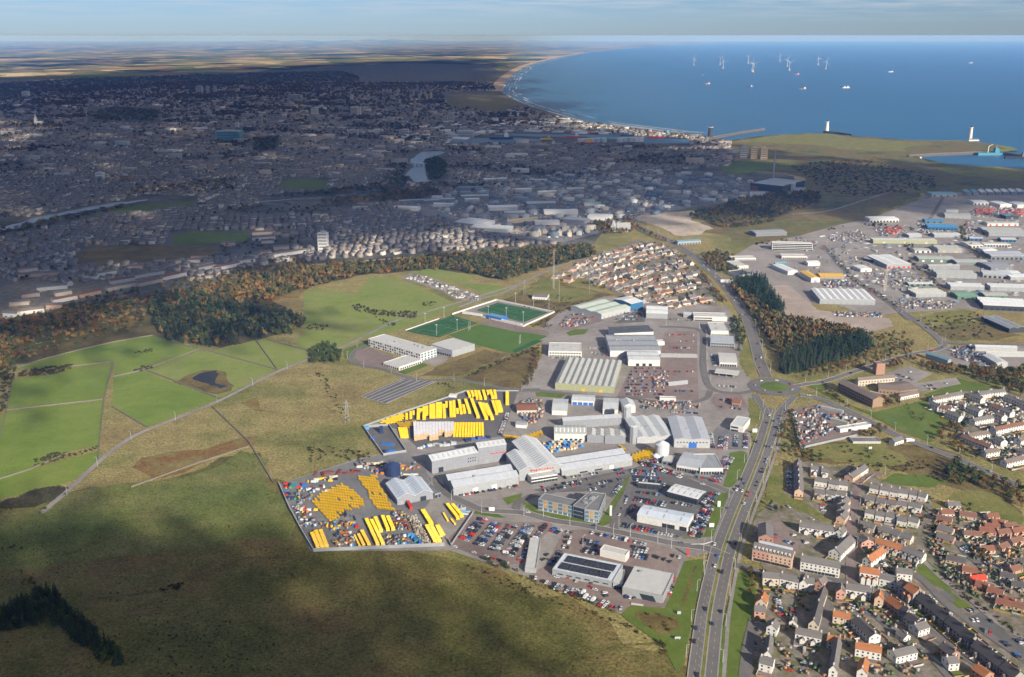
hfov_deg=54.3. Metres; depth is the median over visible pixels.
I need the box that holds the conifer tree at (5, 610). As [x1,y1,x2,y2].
[2,603,9,618]
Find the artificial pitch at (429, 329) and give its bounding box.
[407,315,476,336]
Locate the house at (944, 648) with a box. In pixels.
[937,640,960,658]
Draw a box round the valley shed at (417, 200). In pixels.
[399,199,423,202]
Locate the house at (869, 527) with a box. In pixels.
[863,519,877,533]
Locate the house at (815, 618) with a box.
[808,601,823,630]
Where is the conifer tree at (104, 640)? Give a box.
[101,632,106,646]
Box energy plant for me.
[750,178,804,191]
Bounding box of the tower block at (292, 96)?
[287,94,302,99]
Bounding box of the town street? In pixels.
[457,155,537,190]
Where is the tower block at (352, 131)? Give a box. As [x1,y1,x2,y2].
[348,129,358,135]
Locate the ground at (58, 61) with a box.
[0,41,1016,319]
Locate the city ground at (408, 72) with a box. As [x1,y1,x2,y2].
[0,63,797,318]
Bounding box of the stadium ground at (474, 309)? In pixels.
[460,300,550,324]
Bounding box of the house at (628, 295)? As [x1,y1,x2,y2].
[622,293,632,296]
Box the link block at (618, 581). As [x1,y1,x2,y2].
[613,569,624,588]
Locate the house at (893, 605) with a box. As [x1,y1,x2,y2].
[884,594,902,614]
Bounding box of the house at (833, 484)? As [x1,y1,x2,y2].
[828,477,838,489]
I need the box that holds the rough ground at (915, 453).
[800,441,1021,513]
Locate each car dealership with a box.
[552,552,622,587]
[676,452,706,473]
[693,453,722,473]
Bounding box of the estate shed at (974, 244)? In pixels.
[960,241,982,247]
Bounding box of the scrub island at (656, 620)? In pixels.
[634,612,680,634]
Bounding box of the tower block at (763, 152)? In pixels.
[759,147,767,158]
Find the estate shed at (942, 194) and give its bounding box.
[925,192,957,196]
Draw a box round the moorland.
[0,194,1023,676]
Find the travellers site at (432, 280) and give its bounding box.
[401,273,480,300]
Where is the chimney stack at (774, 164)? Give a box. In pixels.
[772,151,775,177]
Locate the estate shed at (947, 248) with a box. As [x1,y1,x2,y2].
[931,245,962,252]
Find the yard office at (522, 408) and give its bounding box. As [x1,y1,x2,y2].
[516,403,536,413]
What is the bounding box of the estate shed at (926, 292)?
[906,288,946,296]
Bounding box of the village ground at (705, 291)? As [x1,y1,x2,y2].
[584,240,716,305]
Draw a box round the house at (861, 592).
[845,581,871,600]
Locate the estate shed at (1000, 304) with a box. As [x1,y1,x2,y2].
[975,296,1023,311]
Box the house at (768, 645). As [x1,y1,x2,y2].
[763,634,773,657]
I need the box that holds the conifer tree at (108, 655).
[103,643,110,658]
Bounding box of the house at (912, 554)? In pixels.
[901,544,926,563]
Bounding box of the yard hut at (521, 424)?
[515,421,527,427]
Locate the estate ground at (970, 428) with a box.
[927,390,1023,471]
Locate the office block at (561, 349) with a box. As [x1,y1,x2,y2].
[548,342,581,356]
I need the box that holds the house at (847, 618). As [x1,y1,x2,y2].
[845,611,850,625]
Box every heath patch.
[915,311,975,326]
[929,321,1022,340]
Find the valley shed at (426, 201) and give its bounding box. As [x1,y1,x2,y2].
[423,199,439,203]
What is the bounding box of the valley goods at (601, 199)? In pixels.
[417,170,749,237]
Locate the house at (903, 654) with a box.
[887,643,918,663]
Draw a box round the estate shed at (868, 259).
[863,256,873,262]
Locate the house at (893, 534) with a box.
[888,527,900,541]
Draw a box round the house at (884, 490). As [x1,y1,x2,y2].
[879,484,889,495]
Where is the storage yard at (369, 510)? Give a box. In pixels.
[280,454,443,547]
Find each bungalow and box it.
[532,293,548,299]
[936,513,953,524]
[936,522,955,534]
[936,530,955,543]
[938,507,954,516]
[945,499,960,509]
[945,552,965,565]
[959,509,976,520]
[962,528,981,539]
[962,563,977,574]
[966,573,987,584]
[974,578,994,590]
[976,544,995,554]
[978,524,996,536]
[983,511,1000,520]
[984,521,1000,528]
[986,584,1004,598]
[990,517,1005,526]
[994,541,1010,551]
[995,595,1013,609]
[996,527,1011,537]
[1000,569,1017,582]
[1002,521,1018,527]
[1003,593,1020,603]
[1004,563,1023,573]
[1005,535,1023,545]
[1010,526,1023,535]
[1011,578,1023,592]
[1013,599,1023,611]
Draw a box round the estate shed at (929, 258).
[913,255,954,261]
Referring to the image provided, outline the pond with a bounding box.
[193,370,226,388]
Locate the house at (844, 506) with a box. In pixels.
[836,502,849,515]
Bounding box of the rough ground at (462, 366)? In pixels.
[421,349,508,375]
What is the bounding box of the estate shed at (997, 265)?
[978,261,1012,269]
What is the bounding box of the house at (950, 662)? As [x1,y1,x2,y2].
[941,653,959,670]
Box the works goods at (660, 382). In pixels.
[520,316,699,423]
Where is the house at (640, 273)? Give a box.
[637,271,643,275]
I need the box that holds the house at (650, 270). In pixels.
[645,268,653,272]
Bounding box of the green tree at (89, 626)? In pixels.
[87,624,94,632]
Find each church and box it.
[34,113,44,124]
[207,110,215,116]
[610,219,630,231]
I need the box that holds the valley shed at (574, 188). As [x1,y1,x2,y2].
[567,187,583,190]
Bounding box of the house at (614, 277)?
[610,274,616,279]
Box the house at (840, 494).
[836,489,846,500]
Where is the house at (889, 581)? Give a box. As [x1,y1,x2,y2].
[879,571,897,589]
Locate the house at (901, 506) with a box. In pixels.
[897,498,907,511]
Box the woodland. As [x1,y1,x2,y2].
[0,70,1023,374]
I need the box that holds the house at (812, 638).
[795,625,822,646]
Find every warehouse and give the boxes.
[386,474,433,504]
[425,446,477,473]
[443,464,518,494]
[474,438,505,463]
[506,449,535,480]
[511,435,561,475]
[555,448,632,476]
[571,299,630,318]
[614,296,642,310]
[646,305,667,318]
[749,229,786,236]
[772,263,797,274]
[774,262,786,265]
[804,260,819,265]
[981,314,1023,332]
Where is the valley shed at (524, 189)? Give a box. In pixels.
[514,188,531,191]
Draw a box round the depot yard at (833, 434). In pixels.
[792,403,865,445]
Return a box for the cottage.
[889,436,904,445]
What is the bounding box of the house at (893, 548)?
[874,536,903,555]
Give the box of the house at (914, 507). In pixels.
[908,499,922,512]
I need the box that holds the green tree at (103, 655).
[99,648,105,663]
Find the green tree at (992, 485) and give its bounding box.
[989,482,996,490]
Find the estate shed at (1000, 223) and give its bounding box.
[983,221,1018,225]
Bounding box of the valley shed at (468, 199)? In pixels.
[464,198,479,201]
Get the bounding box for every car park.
[448,514,552,564]
[534,468,636,497]
[555,313,602,329]
[615,306,644,322]
[618,364,698,399]
[620,464,728,539]
[710,426,746,448]
[711,393,747,409]
[756,521,798,551]
[882,366,960,391]
[970,612,1023,663]
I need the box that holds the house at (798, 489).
[794,483,803,496]
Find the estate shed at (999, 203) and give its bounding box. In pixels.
[989,201,1011,206]
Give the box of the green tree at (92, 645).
[89,642,95,654]
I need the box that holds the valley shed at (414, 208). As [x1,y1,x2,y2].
[393,205,420,210]
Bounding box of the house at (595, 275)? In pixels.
[591,274,599,277]
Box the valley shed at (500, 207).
[487,205,517,210]
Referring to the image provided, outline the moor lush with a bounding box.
[0,450,295,570]
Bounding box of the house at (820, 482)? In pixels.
[814,475,827,487]
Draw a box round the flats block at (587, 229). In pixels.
[585,225,589,232]
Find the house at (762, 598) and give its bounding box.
[756,591,768,607]
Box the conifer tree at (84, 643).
[80,633,87,645]
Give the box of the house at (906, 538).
[898,530,914,544]
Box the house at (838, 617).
[832,608,844,624]
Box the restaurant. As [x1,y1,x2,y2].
[732,398,741,406]
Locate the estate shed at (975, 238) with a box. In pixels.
[968,237,982,240]
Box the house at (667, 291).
[664,289,672,293]
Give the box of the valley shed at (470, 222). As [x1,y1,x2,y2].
[453,217,494,226]
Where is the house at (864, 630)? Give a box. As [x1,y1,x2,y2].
[851,614,880,642]
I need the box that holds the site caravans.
[406,274,479,299]
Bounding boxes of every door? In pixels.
[689,443,696,447]
[750,185,757,189]
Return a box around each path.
[82,557,306,600]
[435,642,656,672]
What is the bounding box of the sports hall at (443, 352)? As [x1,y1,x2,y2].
[430,345,451,356]
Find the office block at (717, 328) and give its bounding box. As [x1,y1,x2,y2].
[707,322,728,335]
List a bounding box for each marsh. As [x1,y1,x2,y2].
[0,486,67,508]
[174,370,233,393]
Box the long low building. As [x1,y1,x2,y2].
[849,437,880,443]
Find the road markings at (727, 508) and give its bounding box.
[351,220,1022,675]
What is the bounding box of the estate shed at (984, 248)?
[977,246,996,251]
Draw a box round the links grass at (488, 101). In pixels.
[443,93,514,111]
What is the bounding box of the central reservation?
[701,408,774,676]
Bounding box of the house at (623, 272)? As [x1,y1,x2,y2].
[618,270,627,274]
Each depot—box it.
[820,405,843,412]
[830,417,848,424]
[836,422,870,432]
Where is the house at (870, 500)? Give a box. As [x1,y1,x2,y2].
[864,493,876,505]
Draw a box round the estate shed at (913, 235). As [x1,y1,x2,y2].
[902,232,921,237]
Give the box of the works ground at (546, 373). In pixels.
[287,296,751,613]
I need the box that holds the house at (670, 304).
[664,302,672,306]
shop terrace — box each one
[800,553,840,577]
[859,564,879,586]
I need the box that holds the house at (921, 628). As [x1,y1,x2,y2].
[908,618,929,636]
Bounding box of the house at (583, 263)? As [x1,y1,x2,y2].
[579,260,587,265]
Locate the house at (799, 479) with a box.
[794,476,803,484]
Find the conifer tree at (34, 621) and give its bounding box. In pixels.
[29,610,37,625]
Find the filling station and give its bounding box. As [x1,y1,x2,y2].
[715,368,739,376]
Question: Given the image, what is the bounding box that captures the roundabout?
[747,378,800,394]
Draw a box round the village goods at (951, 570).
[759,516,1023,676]
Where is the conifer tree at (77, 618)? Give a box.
[73,610,79,622]
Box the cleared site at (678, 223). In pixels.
[632,211,712,235]
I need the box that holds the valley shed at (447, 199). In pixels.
[441,198,454,201]
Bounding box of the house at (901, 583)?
[895,578,907,595]
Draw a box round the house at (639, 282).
[635,280,642,284]
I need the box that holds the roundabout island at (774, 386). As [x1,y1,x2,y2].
[760,382,788,390]
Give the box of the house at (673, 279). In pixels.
[668,276,676,281]
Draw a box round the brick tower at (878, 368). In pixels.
[872,361,885,374]
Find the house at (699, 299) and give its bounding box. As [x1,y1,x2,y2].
[697,297,706,302]
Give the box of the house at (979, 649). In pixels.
[970,637,991,662]
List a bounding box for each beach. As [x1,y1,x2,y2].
[490,43,704,90]
[492,91,689,133]
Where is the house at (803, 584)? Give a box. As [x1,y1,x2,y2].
[799,573,807,591]
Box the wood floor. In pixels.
[0,245,594,369]
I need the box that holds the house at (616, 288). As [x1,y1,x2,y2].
[611,286,619,290]
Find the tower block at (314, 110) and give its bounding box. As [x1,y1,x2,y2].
[311,107,318,113]
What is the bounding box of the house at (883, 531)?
[878,524,890,537]
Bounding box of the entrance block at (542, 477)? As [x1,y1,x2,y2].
[528,470,557,484]
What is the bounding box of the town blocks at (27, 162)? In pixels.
[0,96,736,176]
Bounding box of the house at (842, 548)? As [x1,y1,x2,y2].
[828,534,855,560]
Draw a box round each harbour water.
[452,138,540,142]
[494,133,690,142]
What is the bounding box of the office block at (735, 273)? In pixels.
[728,269,750,277]
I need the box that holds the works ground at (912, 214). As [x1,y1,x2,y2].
[734,189,1023,314]
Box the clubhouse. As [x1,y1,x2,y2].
[462,311,481,315]
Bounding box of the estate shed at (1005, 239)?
[997,237,1016,241]
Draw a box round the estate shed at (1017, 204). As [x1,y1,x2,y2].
[1009,201,1023,207]
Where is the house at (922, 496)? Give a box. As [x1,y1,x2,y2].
[917,490,927,502]
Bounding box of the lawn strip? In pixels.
[343,341,368,358]
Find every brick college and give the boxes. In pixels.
[838,380,883,407]
[856,375,894,385]
[877,382,900,393]
[888,381,917,392]
[895,390,918,400]
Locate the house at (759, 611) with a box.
[754,603,765,618]
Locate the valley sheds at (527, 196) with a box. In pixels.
[431,167,768,236]
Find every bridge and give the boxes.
[198,194,219,201]
[406,180,429,183]
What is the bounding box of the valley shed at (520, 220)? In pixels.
[506,216,537,222]
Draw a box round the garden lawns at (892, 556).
[6,248,1023,675]
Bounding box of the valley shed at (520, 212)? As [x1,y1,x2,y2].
[503,210,525,215]
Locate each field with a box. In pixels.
[0,400,102,476]
[0,450,99,497]
[7,363,110,408]
[19,336,195,374]
[71,202,194,220]
[76,245,220,265]
[112,371,216,426]
[147,350,274,397]
[172,231,247,244]
[214,340,306,369]
[279,179,327,188]
[294,330,360,349]
[304,277,458,338]
[414,268,475,282]
[453,283,509,296]
[524,278,598,301]
[721,161,798,173]
[768,285,893,332]
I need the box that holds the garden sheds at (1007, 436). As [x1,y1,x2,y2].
[942,398,1023,459]
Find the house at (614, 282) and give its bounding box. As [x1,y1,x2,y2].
[609,279,617,284]
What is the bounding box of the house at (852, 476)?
[844,469,860,482]
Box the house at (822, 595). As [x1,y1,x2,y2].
[814,585,827,606]
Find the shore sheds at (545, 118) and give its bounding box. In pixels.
[506,109,606,126]
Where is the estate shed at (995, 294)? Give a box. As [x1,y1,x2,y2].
[978,292,1008,297]
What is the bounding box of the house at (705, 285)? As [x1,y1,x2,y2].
[702,282,711,287]
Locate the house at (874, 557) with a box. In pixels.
[862,546,885,566]
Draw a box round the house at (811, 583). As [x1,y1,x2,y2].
[807,575,814,592]
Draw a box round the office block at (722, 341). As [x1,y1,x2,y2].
[710,335,734,347]
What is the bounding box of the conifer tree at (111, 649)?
[108,642,114,654]
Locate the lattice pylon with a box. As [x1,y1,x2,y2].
[345,401,349,423]
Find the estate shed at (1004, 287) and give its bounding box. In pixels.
[985,283,1023,291]
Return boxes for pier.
[706,128,764,137]
[823,131,850,135]
[907,151,981,156]
[1000,151,1020,155]
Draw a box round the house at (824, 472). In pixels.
[821,466,828,477]
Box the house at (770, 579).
[761,570,779,586]
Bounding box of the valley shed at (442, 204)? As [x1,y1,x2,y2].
[433,203,453,206]
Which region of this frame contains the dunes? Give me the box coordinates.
[480,62,527,88]
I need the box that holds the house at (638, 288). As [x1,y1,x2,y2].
[634,286,642,291]
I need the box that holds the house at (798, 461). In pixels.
[793,458,802,471]
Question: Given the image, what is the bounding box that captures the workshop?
[662,454,674,464]
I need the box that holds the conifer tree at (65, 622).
[61,617,68,629]
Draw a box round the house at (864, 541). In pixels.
[856,534,873,548]
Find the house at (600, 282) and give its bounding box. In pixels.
[593,280,602,284]
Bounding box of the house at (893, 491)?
[889,485,898,497]
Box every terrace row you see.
[2,310,20,316]
[8,299,29,305]
[17,265,37,272]
[18,269,63,277]
[19,306,43,314]
[20,290,39,297]
[36,283,67,290]
[45,302,62,308]
[51,293,77,302]
[53,288,71,296]
[61,276,72,285]
[77,288,100,297]
[96,269,116,275]
[105,281,135,290]
[108,275,134,283]
[127,264,142,268]
[128,272,147,278]
[136,276,162,286]
[144,269,164,275]
[153,257,164,261]
[159,270,186,279]
[175,258,182,263]
[187,258,199,262]
[190,253,207,257]
[193,263,214,269]
[196,260,213,265]
[212,261,239,269]
[221,241,234,245]
[237,257,254,263]
[252,230,274,234]
[252,235,274,240]
[259,250,271,254]
[261,238,274,243]
[271,248,305,256]
[273,244,288,249]
[928,393,948,402]
[929,400,940,410]
[938,404,952,412]
[945,408,963,421]
[947,390,963,400]
[957,399,966,409]
[960,433,977,446]
[965,403,982,416]
[965,429,990,439]
[967,391,985,403]
[969,413,994,425]
[975,389,992,397]
[975,438,993,449]
[980,446,1000,457]
[988,402,1001,412]
[990,423,1010,434]
[991,388,1005,396]
[993,434,1007,446]
[994,410,1006,420]
[999,406,1014,417]
[1000,454,1023,467]
[1003,393,1016,404]
[1008,420,1023,431]
[1013,436,1023,445]
[1014,397,1023,408]
[1017,446,1023,455]
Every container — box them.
[406,500,412,509]
[449,393,457,397]
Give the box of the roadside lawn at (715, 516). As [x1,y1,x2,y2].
[681,493,727,538]
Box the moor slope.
[0,453,687,676]
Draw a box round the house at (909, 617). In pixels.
[903,610,920,626]
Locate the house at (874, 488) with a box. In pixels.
[869,482,879,493]
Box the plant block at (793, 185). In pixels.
[785,182,795,190]
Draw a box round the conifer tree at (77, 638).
[73,629,81,642]
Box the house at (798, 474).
[794,471,802,478]
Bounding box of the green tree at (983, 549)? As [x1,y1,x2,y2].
[978,547,985,552]
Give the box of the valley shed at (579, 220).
[563,216,589,223]
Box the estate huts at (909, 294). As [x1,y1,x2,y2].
[794,206,1023,302]
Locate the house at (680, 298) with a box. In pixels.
[678,296,686,300]
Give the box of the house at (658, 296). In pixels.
[653,294,661,298]
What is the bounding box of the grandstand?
[486,313,506,319]
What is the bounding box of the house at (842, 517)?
[836,509,849,524]
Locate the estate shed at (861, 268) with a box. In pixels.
[853,264,871,271]
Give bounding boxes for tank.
[385,461,400,477]
[652,453,659,458]
[655,440,669,458]
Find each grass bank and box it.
[739,348,755,376]
[748,397,762,440]
[765,464,833,522]
[882,474,948,486]
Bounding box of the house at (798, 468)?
[794,465,802,472]
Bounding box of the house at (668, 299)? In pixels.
[663,297,670,301]
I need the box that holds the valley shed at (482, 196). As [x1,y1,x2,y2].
[460,194,488,198]
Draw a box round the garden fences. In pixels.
[0,235,1023,676]
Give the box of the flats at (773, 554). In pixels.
[752,541,795,568]
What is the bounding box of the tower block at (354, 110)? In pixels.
[350,106,358,114]
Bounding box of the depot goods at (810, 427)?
[792,404,862,441]
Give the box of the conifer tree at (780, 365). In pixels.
[778,357,783,370]
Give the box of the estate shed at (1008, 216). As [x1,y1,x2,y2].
[999,213,1018,218]
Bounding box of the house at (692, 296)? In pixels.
[686,294,696,298]
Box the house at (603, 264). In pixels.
[599,262,607,266]
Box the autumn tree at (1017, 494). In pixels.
[1014,492,1023,497]
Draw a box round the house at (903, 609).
[897,603,912,620]
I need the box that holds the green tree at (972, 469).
[968,466,976,475]
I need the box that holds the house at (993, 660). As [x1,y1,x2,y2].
[984,647,1005,672]
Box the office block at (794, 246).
[771,241,812,250]
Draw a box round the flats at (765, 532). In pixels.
[757,522,773,542]
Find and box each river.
[0,199,146,229]
[259,189,392,201]
[404,151,444,180]
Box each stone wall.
[0,379,12,437]
[0,452,68,478]
[7,398,102,410]
[18,335,151,367]
[72,361,112,457]
[111,406,147,426]
[113,348,198,376]
[131,445,248,487]
[145,369,219,398]
[152,334,197,348]
[200,349,276,369]
[212,406,272,480]
[255,339,276,367]
[268,339,306,350]
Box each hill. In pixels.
[0,41,69,42]
[189,40,392,42]
[338,39,459,41]
[460,40,591,41]
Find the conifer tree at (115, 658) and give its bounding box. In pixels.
[111,653,119,665]
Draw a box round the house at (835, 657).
[828,637,841,676]
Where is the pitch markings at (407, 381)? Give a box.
[362,305,540,403]
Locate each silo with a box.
[623,406,625,423]
[625,406,627,418]
[629,425,632,443]
[631,426,635,443]
[634,425,637,443]
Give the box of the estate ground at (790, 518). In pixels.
[750,461,1023,676]
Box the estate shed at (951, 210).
[944,209,958,212]
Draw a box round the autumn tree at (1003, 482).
[1001,480,1007,488]
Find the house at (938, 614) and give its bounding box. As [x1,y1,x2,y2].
[928,601,949,626]
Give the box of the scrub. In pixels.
[0,220,1023,675]
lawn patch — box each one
[473,511,504,517]
[503,493,521,504]
[523,475,629,525]
[535,392,564,397]
[566,329,588,335]
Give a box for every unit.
[552,399,567,414]
[603,398,618,413]
[620,397,635,412]
[683,312,691,317]
[925,352,950,364]
[973,344,1017,350]
[982,353,1008,367]
[985,351,1023,356]
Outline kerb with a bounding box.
[427,219,1016,676]
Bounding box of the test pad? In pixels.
[367,426,403,454]
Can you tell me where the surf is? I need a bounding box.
[502,51,698,132]
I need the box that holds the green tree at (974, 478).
[971,475,978,483]
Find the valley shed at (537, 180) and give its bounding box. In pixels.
[526,179,546,181]
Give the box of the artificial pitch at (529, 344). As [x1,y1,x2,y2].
[512,340,541,352]
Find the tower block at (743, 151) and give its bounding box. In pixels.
[739,146,747,157]
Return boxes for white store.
[600,544,629,561]
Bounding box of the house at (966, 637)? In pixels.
[956,624,980,648]
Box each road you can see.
[33,290,49,306]
[282,214,300,245]
[349,344,539,390]
[428,477,729,557]
[471,183,622,218]
[479,321,549,334]
[492,389,617,397]
[512,470,637,511]
[610,474,635,530]
[617,390,712,403]
[620,219,771,376]
[645,465,734,493]
[660,326,754,393]
[734,562,869,585]
[739,619,759,676]
[752,394,770,419]
[773,396,796,419]
[797,189,897,213]
[798,344,947,385]
[800,394,1021,487]
[818,597,832,633]
[821,245,947,346]
[821,248,912,319]
[846,471,882,583]
[855,607,952,676]
[872,588,999,676]
[896,564,1023,659]
[910,261,949,293]
[915,189,946,232]
[938,339,1023,345]
[955,532,1006,597]
[962,225,988,261]
[987,557,1023,571]
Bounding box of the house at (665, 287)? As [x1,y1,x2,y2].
[661,285,669,289]
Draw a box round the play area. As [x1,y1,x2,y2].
[941,591,955,601]
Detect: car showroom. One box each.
[622,566,673,603]
[637,505,693,531]
[638,481,661,489]
[667,484,705,504]
[675,239,700,244]
[718,352,737,366]
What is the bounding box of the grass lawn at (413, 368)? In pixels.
[400,363,427,373]
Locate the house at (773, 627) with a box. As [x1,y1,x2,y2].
[766,618,780,636]
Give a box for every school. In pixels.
[368,334,436,360]
[383,355,421,370]
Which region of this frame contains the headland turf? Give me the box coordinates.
[735,133,932,150]
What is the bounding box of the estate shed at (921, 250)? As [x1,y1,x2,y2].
[910,248,930,252]
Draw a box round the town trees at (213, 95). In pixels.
[0,80,729,279]
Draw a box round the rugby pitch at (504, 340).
[450,324,546,353]
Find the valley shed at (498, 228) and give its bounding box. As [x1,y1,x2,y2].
[470,224,513,232]
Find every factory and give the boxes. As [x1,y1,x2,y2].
[554,425,586,440]
[555,357,621,392]
[562,414,621,426]
[587,427,604,442]
[604,427,625,443]
[605,335,660,356]
[608,325,653,334]
[624,414,672,443]
[626,351,659,365]
[667,415,710,447]
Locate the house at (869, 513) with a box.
[864,506,875,519]
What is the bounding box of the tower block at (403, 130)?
[399,128,408,134]
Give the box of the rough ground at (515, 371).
[464,350,541,388]
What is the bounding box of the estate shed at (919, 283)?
[905,282,932,285]
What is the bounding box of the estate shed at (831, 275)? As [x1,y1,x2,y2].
[817,273,843,278]
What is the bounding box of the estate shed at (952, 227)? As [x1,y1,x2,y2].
[925,223,957,230]
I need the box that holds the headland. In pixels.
[699,135,1023,243]
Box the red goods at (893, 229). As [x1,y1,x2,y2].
[883,207,1023,233]
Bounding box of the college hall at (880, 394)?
[868,390,888,397]
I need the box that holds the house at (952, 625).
[943,613,963,637]
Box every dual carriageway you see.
[687,408,772,676]
[705,409,779,676]
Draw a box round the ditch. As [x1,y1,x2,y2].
[681,566,696,604]
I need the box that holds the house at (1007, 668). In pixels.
[998,659,1023,676]
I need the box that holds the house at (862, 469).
[853,464,868,476]
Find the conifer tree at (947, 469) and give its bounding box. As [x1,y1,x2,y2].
[943,461,950,472]
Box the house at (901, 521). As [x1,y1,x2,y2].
[896,514,907,526]
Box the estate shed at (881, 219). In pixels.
[865,216,898,221]
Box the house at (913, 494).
[909,488,918,500]
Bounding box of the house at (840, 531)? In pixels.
[834,525,846,538]
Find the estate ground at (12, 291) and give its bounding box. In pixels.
[0,252,301,316]
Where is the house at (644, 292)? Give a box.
[639,289,647,295]
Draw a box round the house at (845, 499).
[837,496,850,508]
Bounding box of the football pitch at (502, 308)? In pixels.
[477,303,547,321]
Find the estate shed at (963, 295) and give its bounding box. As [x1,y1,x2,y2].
[949,291,977,299]
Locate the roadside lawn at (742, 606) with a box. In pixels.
[718,572,755,676]
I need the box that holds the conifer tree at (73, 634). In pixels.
[70,627,75,638]
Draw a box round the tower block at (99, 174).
[95,171,104,178]
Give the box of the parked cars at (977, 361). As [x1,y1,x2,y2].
[833,311,990,367]
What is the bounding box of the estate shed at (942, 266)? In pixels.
[925,264,959,269]
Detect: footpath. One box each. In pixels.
[722,410,787,676]
[923,560,1023,640]
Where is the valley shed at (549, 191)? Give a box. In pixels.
[538,190,556,193]
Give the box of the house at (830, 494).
[825,488,836,500]
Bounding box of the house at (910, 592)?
[901,580,925,603]
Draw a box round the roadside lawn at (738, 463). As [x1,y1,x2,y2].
[723,451,747,486]
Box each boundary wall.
[278,481,444,551]
[363,424,406,455]
[365,390,518,424]
[405,318,438,330]
[447,511,473,545]
[452,299,554,326]
[789,408,857,448]
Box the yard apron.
[660,331,696,365]
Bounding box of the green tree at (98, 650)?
[95,643,102,655]
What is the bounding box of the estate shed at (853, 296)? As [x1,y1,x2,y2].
[811,287,874,304]
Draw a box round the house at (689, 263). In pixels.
[686,260,693,265]
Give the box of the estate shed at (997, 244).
[981,243,1010,246]
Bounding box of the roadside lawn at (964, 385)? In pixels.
[925,378,992,398]
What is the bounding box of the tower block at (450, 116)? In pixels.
[447,112,453,120]
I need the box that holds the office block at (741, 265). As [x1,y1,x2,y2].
[726,260,748,268]
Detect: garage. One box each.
[571,394,595,405]
[905,438,914,441]
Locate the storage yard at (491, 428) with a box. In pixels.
[380,392,517,446]
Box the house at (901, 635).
[895,629,910,641]
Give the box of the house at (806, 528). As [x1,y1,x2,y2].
[799,520,834,537]
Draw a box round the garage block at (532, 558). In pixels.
[525,538,540,572]
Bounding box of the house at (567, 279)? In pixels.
[563,276,572,281]
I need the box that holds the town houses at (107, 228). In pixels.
[0,81,730,281]
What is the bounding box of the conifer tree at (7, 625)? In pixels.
[4,617,12,630]
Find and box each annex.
[427,484,440,498]
[657,340,664,344]
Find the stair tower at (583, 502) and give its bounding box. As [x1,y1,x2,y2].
[573,492,598,519]
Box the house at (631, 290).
[628,287,634,292]
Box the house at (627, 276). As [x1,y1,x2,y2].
[625,274,633,278]
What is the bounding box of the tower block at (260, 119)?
[258,114,262,124]
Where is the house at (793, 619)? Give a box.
[789,615,797,625]
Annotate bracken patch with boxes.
[112,314,140,329]
[133,436,257,478]
[242,397,275,412]
[272,286,311,300]
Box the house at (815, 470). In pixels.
[811,464,820,475]
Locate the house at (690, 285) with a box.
[686,283,695,288]
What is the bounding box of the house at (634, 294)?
[632,292,640,296]
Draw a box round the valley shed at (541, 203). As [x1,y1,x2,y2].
[525,201,556,206]
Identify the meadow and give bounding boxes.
[802,440,913,465]
[932,489,1023,523]
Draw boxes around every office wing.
[538,493,577,516]
[584,492,605,522]
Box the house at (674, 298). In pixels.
[670,296,677,300]
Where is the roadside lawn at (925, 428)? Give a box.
[809,382,949,441]
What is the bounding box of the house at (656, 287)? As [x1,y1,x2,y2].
[652,285,661,290]
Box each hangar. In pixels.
[962,189,971,194]
[970,189,978,194]
[977,189,986,194]
[985,189,994,194]
[992,188,1001,194]
[1000,188,1009,194]
[1007,188,1016,194]
[1015,188,1023,194]
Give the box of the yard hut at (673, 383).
[667,380,687,385]
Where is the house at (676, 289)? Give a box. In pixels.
[673,288,680,291]
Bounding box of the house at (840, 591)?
[835,582,845,599]
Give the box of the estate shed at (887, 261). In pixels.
[867,254,910,268]
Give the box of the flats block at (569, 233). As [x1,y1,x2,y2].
[567,229,571,236]
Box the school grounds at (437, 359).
[422,354,447,365]
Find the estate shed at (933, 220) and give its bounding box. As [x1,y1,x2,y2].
[922,219,943,222]
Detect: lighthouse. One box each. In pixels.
[708,126,712,137]
[825,120,829,130]
[968,126,973,138]
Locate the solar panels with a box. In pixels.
[363,378,433,403]
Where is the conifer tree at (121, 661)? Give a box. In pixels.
[115,652,123,664]
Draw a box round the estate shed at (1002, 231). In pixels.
[977,227,1023,235]
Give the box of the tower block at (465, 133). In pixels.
[457,129,473,137]
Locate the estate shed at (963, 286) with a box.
[946,282,984,290]
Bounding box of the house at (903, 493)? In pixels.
[898,487,908,498]
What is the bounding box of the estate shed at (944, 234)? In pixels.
[929,232,960,236]
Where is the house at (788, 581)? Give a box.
[779,571,799,589]
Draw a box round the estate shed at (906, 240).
[870,238,936,243]
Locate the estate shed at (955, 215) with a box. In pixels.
[942,212,970,218]
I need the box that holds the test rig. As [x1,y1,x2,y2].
[381,442,394,445]
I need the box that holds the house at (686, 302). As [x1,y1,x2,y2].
[680,300,690,304]
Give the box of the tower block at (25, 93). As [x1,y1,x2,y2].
[21,91,29,96]
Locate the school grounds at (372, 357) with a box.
[355,347,394,368]
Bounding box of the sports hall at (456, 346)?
[431,338,474,356]
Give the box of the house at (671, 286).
[669,284,678,288]
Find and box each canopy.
[660,353,696,357]
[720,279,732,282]
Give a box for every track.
[41,282,524,512]
[459,257,589,306]
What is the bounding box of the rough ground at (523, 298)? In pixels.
[504,276,613,326]
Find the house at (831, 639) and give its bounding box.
[826,632,841,648]
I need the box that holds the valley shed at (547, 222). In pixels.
[534,220,559,224]
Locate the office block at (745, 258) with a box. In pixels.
[729,256,755,259]
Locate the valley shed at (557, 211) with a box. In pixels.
[543,209,577,214]
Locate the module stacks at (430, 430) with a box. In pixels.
[310,390,654,537]

